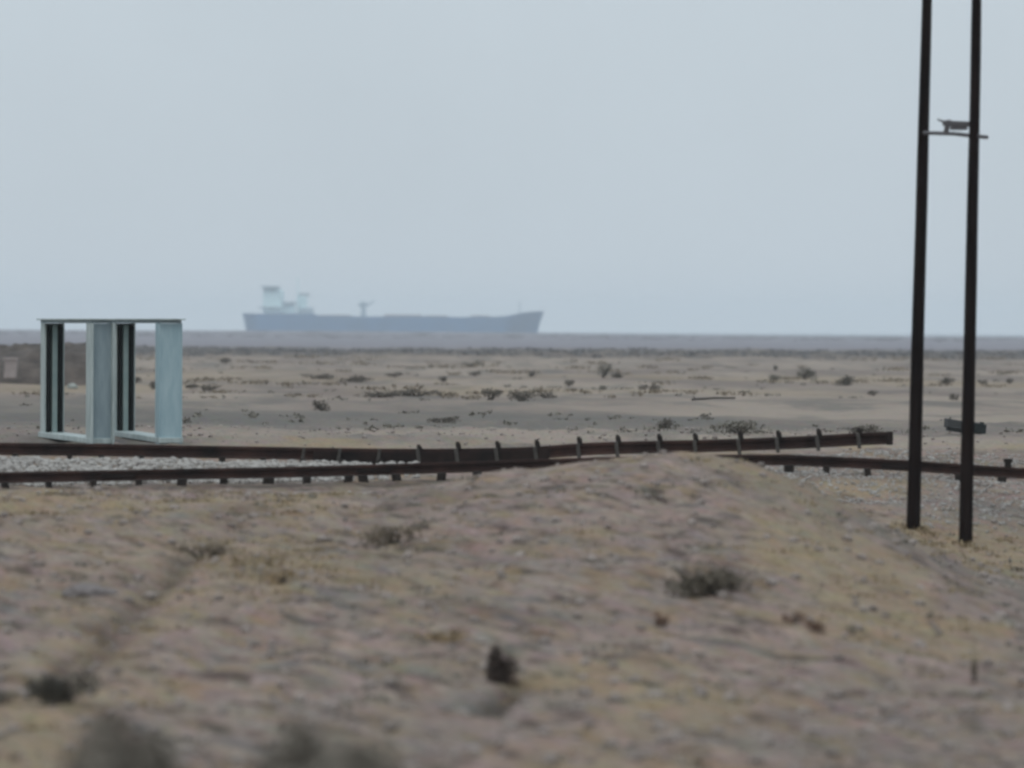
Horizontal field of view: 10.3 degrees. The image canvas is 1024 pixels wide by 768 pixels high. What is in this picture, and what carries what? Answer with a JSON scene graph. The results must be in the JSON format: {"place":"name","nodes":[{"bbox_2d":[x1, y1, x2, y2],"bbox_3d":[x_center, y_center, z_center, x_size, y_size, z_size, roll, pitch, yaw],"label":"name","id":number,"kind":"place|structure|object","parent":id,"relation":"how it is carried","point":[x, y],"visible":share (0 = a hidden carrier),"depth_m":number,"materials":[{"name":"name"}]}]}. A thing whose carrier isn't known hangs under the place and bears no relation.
{"place":"outdoors","nodes":[
{"label":"outdoors","id":0,"kind":"place"},
{"bbox_2d":[0,330,1023,767],"bbox_3d":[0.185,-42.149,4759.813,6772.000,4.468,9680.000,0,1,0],"label":"ground","id":1,"kind":"structure","parent":0,"point":[524,598],"depth_m":54.85,"materials":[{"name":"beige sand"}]},
{"bbox_2d":[3,358,17,378],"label":"stone block","id":2,"kind":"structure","parent":1,"relation":"on","point":[10,368],"depth_m":253.21,"materials":[{"name":"stone"}]},
{"bbox_2d":[0,687,22,704],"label":"desert shrub","id":3,"kind":"object","parent":1,"relation":"on","point":[4,698],"visible":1,"depth_m":40.28,"materials":[{"name":"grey plant"}]},
{"bbox_2d":[0,342,85,385],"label":"earth bank","id":4,"kind":"structure","parent":1,"relation":"on","point":[27,355],"depth_m":256.61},
{"bbox_2d":[23,668,101,703],"bbox_3d":[-3.168,2.141,40.135,0.582,0.290,0.384,0,1,0],"label":"desert shrub","id":5,"kind":"object","parent":1,"relation":"on","point":[59,690],"visible":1,"depth_m":40.10,"materials":[{"name":"grey plant"}]},
{"bbox_2d":[67,383,77,388],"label":"rock","id":6,"kind":"object","parent":1,"relation":"on","point":[72,386],"visible":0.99,"depth_m":241.12,"materials":[{"name":"beige stone"}]},
{"bbox_2d":[37,319,115,443],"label":"portal frame","id":7,"kind":"object","parent":1,"relation":"on","point":[100,380],"visible":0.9,"depth_m":97.06,"materials":[{"name":"white paint"}]},
{"bbox_2d":[61,583,116,597],"bbox_3d":[-3.907,1.921,52.388,0.420,0.173,0.407,0,1,-34],"label":"rock","id":8,"kind":"object","parent":1,"relation":"on","point":[84,590],"visible":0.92,"depth_m":52.28,"materials":[{"name":"grey stone"}]},
{"bbox_2d":[61,706,184,767],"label":"desert shrub","id":9,"kind":"object","parent":1,"relation":"on","point":[142,751],"visible":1,"depth_m":18.85,"materials":[{"name":"grey plant"}]},
{"bbox_2d":[135,376,141,382],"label":"desert shrub","id":10,"kind":"object","parent":1,"relation":"on","point":[137,379],"visible":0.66,"depth_m":285.75,"materials":[{"name":"grey plant"}]},
{"bbox_2d":[112,319,185,443],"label":"portal frame","id":11,"kind":"object","parent":1,"relation":"on","point":[168,380],"visible":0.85,"depth_m":97.05,"materials":[{"name":"white paint"}]},
{"bbox_2d":[148,380,154,388],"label":"desert shrub","id":12,"kind":"object","parent":1,"relation":"on","point":[153,385],"visible":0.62,"depth_m":242.67,"materials":[{"name":"grey plant"}]},
{"bbox_2d":[185,383,222,390],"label":"desert shrub","id":13,"kind":"object","parent":1,"relation":"on","point":[208,387],"visible":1,"depth_m":233.60,"materials":[{"name":"grey plant"}]},
{"bbox_2d":[171,541,240,559],"bbox_3d":[-3.017,1.648,56.058,0.700,0.213,0.378,0,1,0],"label":"grass tussock","id":14,"kind":"object","parent":1,"relation":"on","point":[215,550],"depth_m":56.02,"materials":[{"name":"brown plant"}]},
{"bbox_2d":[219,357,231,363],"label":"desert shrub","id":15,"kind":"object","parent":1,"relation":"on","point":[226,359],"visible":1,"depth_m":456.15,"materials":[{"name":"grey plant"}]},
{"bbox_2d":[261,567,299,584],"bbox_3d":[-2.159,1.796,52.944,0.359,0.195,0.293,0,1,0],"label":"grass tussock","id":16,"kind":"object","parent":1,"relation":"on","point":[276,578],"depth_m":52.94,"materials":[{"name":"plant"}]},
{"bbox_2d":[212,713,393,767],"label":"desert shrub","id":17,"kind":"object","parent":1,"relation":"on","point":[361,753],"visible":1,"depth_m":18.54,"materials":[{"name":"grey plant"}]},
{"bbox_2d":[300,373,333,378],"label":"desert shrub","id":18,"kind":"object","parent":1,"relation":"on","point":[324,376],"visible":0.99,"depth_m":310.55,"materials":[{"name":"grey plant"}]},
{"bbox_2d":[312,399,330,410],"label":"desert shrub","id":19,"kind":"object","parent":1,"relation":"on","point":[319,405],"visible":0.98,"depth_m":164.92,"materials":[{"name":"grey plant"}]},
{"bbox_2d":[337,374,373,381],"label":"desert shrub","id":20,"kind":"object","parent":1,"relation":"on","point":[356,379],"visible":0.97,"depth_m":280.62,"materials":[{"name":"grey plant"}]},
{"bbox_2d":[352,389,402,397],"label":"desert shrub","id":21,"kind":"object","parent":1,"relation":"on","point":[381,394],"visible":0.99,"depth_m":202.26,"materials":[{"name":"grey plant"}]},
{"bbox_2d":[353,525,421,545],"bbox_3d":[-1.263,1.550,58.166,0.741,0.252,0.552,0,1,0],"label":"grass tussock","id":22,"kind":"object","parent":1,"relation":"on","point":[390,537],"depth_m":58.12,"materials":[{"name":"brown plant"}]},
{"bbox_2d":[384,372,401,376],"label":"desert shrub","id":23,"kind":"object","parent":1,"relation":"on","point":[395,374],"visible":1,"depth_m":323.70,"materials":[{"name":"grey plant"}]},
{"bbox_2d":[387,389,441,396],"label":"desert shrub","id":24,"kind":"object","parent":1,"relation":"on","point":[408,392],"visible":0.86,"depth_m":205.57,"materials":[{"name":"grey plant"}]},
{"bbox_2d":[373,740,464,767],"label":"desert shrub","id":25,"kind":"object","parent":1,"relation":"on","point":[397,763],"visible":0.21,"depth_m":19.48,"materials":[{"name":"grey plant"}]},
{"bbox_2d":[407,627,473,642],"bbox_3d":[-0.587,2.068,46.511,0.554,0.169,0.408,0,1,0],"label":"grass tussock","id":26,"kind":"object","parent":1,"relation":"on","point":[454,636],"depth_m":46.49,"materials":[{"name":"plant"}]},
{"bbox_2d":[427,416,456,422],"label":"desert shrub","id":27,"kind":"object","parent":1,"relation":"on","point":[443,420],"visible":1,"depth_m":133.60,"materials":[{"name":"grey plant"}]},
{"bbox_2d":[438,375,446,381],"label":"desert shrub","id":28,"kind":"object","parent":1,"relation":"on","point":[443,378],"visible":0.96,"depth_m":284.98,"materials":[{"name":"grey plant"}]},
{"bbox_2d":[0,428,892,463],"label":"rusty rail","id":29,"kind":"object","parent":1,"relation":"on","point":[580,448],"visible":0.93,"depth_m":91.96,"materials":[{"name":"metal"}]},
{"bbox_2d":[457,361,482,365],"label":"desert shrub","id":30,"kind":"object","parent":1,"relation":"on","point":[468,364],"visible":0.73,"depth_m":433.46,"materials":[{"name":"grey plant"}]},
{"bbox_2d":[467,372,480,375],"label":"desert shrub","id":31,"kind":"object","parent":1,"relation":"on","point":[474,374],"visible":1,"depth_m":347.47,"materials":[{"name":"grey plant"}]},
{"bbox_2d":[480,387,502,399],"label":"desert shrub","id":32,"kind":"object","parent":1,"relation":"on","point":[493,395],"visible":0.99,"depth_m":193.69,"materials":[{"name":"grey plant"}]},
{"bbox_2d":[484,643,518,684],"bbox_3d":[-0.078,2.152,43.515,0.282,0.341,0.213,0,1,0],"label":"desert shrub","id":33,"kind":"object","parent":1,"relation":"on","point":[499,669],"visible":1,"depth_m":43.47,"materials":[{"name":"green plant"}]},
{"bbox_2d":[0,454,1023,487],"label":"rusty rail","id":34,"kind":"object","parent":1,"relation":"on","point":[268,475],"visible":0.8,"depth_m":85.97,"materials":[{"name":"metal"}]},
{"bbox_2d":[0,330,1023,359],"bbox_3d":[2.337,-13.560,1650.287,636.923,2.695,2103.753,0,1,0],"label":"scrub","id":35,"kind":"object","parent":1,"relation":"on","point":[575,352],"visible":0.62,"depth_m":737.95,"materials":[{"name":"brown plant"}]},
{"bbox_2d":[0,447,1023,532],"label":"ballast","id":36,"kind":"structure","parent":1,"relation":"on","point":[22,464],"depth_m":87.68,"materials":[{"name":"grey gravel"}]},
{"bbox_2d":[5,456,1023,764],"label":"weeds","id":37,"kind":"object","parent":1,"relation":"on","point":[435,654],"visible":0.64,"depth_m":49.36,"materials":[{"name":"brown plant"}]},
{"bbox_2d":[11,355,1023,399],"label":"scrub","id":38,"kind":"object","parent":1,"relation":"on","point":[444,394],"visible":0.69,"depth_m":305.56,"materials":[{"name":"brown plant"}]},
{"bbox_2d":[19,355,1023,433],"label":"scrub","id":39,"kind":"object","parent":1,"relation":"on","point":[254,415],"visible":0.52,"depth_m":142.44,"materials":[{"name":"brown plant"}]},
{"bbox_2d":[507,388,537,400],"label":"desert shrub","id":40,"kind":"object","parent":1,"relation":"on","point":[521,395],"visible":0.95,"depth_m":187.47,"materials":[{"name":"grey plant"}]},
{"bbox_2d":[528,370,536,375],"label":"desert shrub","id":41,"kind":"object","parent":1,"relation":"on","point":[530,373],"visible":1,"depth_m":342.76,"materials":[{"name":"grey plant"}]},
{"bbox_2d":[535,390,556,397],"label":"desert shrub","id":42,"kind":"object","parent":1,"relation":"on","point":[549,394],"visible":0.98,"depth_m":190.98,"materials":[{"name":"grey plant"}]},
{"bbox_2d":[563,379,574,385],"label":"desert shrub","id":43,"kind":"object","parent":1,"relation":"on","point":[568,382],"visible":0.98,"depth_m":273.28,"materials":[{"name":"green plant"}]},
{"bbox_2d":[597,362,611,377],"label":"desert shrub","id":44,"kind":"object","parent":1,"relation":"on","point":[605,371],"visible":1,"depth_m":299.54,"materials":[{"name":"grey plant"}]},
{"bbox_2d":[610,371,625,377],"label":"desert shrub","id":45,"kind":"object","parent":1,"relation":"on","point":[617,375],"visible":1,"depth_m":298.63,"materials":[{"name":"grey plant"}]},
{"bbox_2d":[638,384,648,389],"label":"desert shrub","id":46,"kind":"object","parent":1,"relation":"on","point":[645,387],"visible":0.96,"depth_m":227.78,"materials":[{"name":"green plant"}]},
{"bbox_2d":[649,384,660,390],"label":"desert shrub","id":47,"kind":"object","parent":1,"relation":"on","point":[651,387],"visible":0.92,"depth_m":226.19,"materials":[{"name":"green plant"}]},
{"bbox_2d":[649,612,669,627],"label":"brown weed","id":48,"kind":"object","parent":1,"relation":"on","point":[660,621],"visible":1,"depth_m":48.60,"materials":[{"name":"orange plant"}]},
{"bbox_2d":[656,418,678,428],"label":"desert shrub","id":49,"kind":"object","parent":1,"relation":"on","point":[668,421],"visible":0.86,"depth_m":125.88,"materials":[{"name":"grey plant"}]},
{"bbox_2d":[663,565,742,596],"bbox_3d":[1.707,1.772,50.995,0.721,0.326,0.472,0,1,0],"label":"desert shrub","id":50,"kind":"object","parent":1,"relation":"on","point":[707,584],"visible":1,"depth_m":50.89,"materials":[{"name":"grey plant"}]},
{"bbox_2d":[691,396,734,400],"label":"fallen pole","id":51,"kind":"object","parent":1,"relation":"on","point":[694,399],"visible":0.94,"depth_m":192.95,"materials":[{"name":"metal"}]},
{"bbox_2d":[709,420,772,433],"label":"desert shrub","id":52,"kind":"object","parent":1,"relation":"on","point":[740,426],"visible":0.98,"depth_m":107.95,"materials":[{"name":"grey plant"}]},
{"bbox_2d":[718,563,764,590],"bbox_3d":[2.040,1.756,51.387,0.482,0.283,0.307,0,1,0],"label":"desert shrub","id":53,"kind":"object","parent":1,"relation":"on","point":[738,587],"visible":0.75,"depth_m":51.36,"materials":[{"name":"grey plant"}]},
{"bbox_2d":[767,374,779,379],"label":"desert shrub","id":54,"kind":"object","parent":1,"relation":"on","point":[774,377],"visible":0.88,"depth_m":308.83,"materials":[{"name":"grey plant"}]},
{"bbox_2d":[782,609,808,624],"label":"brown weed","id":55,"kind":"object","parent":1,"relation":"on","point":[795,621],"visible":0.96,"depth_m":48.98,"materials":[{"name":"orange plant"}]},
{"bbox_2d":[795,366,817,378],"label":"desert shrub","id":56,"kind":"object","parent":1,"relation":"on","point":[808,372],"visible":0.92,"depth_m":338.65,"materials":[{"name":"grey plant"}]},
{"bbox_2d":[804,619,827,632],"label":"brown weed","id":57,"kind":"object","parent":1,"relation":"on","point":[816,625],"visible":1,"depth_m":48.15,"materials":[{"name":"orange plant"}]},
{"bbox_2d":[834,374,854,385],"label":"desert shrub","id":58,"kind":"object","parent":1,"relation":"on","point":[846,380],"visible":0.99,"depth_m":284.91,"materials":[{"name":"grey plant"}]},
{"bbox_2d":[844,623,857,634],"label":"brown weed","id":59,"kind":"object","parent":1,"relation":"on","point":[853,631],"visible":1,"depth_m":48.43,"materials":[{"name":"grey plant"}]},
{"bbox_2d":[847,424,882,432],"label":"desert shrub","id":60,"kind":"object","parent":1,"relation":"on","point":[864,428],"visible":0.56,"depth_m":108.55,"materials":[{"name":"grey plant"}]},
{"bbox_2d":[867,390,877,395],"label":"desert shrub","id":61,"kind":"object","parent":1,"relation":"on","point":[871,392],"visible":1,"depth_m":218.34,"materials":[{"name":"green plant"}]},
{"bbox_2d":[936,377,955,383],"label":"desert shrub","id":62,"kind":"object","parent":1,"relation":"on","point":[945,380],"visible":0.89,"depth_m":289.07,"materials":[{"name":"grey plant"}]},
{"bbox_2d":[906,0,988,545],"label":"twin pole","id":63,"kind":"object","parent":1,"relation":"on","point":[913,517],"visible":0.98,"depth_m":75.82,"materials":[{"name":"metal"}]},
{"bbox_2d":[969,652,978,683],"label":"brown weed","id":64,"kind":"object","parent":1,"relation":"on","point":[974,670],"visible":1,"depth_m":43.59,"materials":[{"name":"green plant"}]},
{"bbox_2d":[977,379,987,383],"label":"desert shrub","id":65,"kind":"object","parent":1,"relation":"on","point":[982,382],"visible":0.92,"depth_m":291.01,"materials":[{"name":"grey plant"}]},
{"bbox_2d":[0,452,1023,767],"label":"dry grass","id":66,"kind":"structure","parent":0,"point":[334,554],"depth_m":54.72,"materials":[{"name":"beige plant"}]},
{"bbox_2d":[0,0,1023,333],"label":"sky","id":67,"kind":"structure","parent":0,"point":[631,166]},
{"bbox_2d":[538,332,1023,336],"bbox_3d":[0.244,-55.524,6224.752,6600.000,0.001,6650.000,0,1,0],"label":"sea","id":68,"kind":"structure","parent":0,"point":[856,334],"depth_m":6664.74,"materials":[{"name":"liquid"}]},
{"bbox_2d":[243,277,543,332],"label":"cargo ship","id":69,"kind":"object","parent":68,"relation":"on","point":[275,307],"visible":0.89,"depth_m":4352.81,"materials":[{"name":"grey paint"}]},
{"bbox_2d":[944,418,986,433],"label":"steel block","id":70,"kind":"object","parent":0,"point":[952,425],"depth_m":115.37,"materials":[{"name":"grey metal"}]}
]}

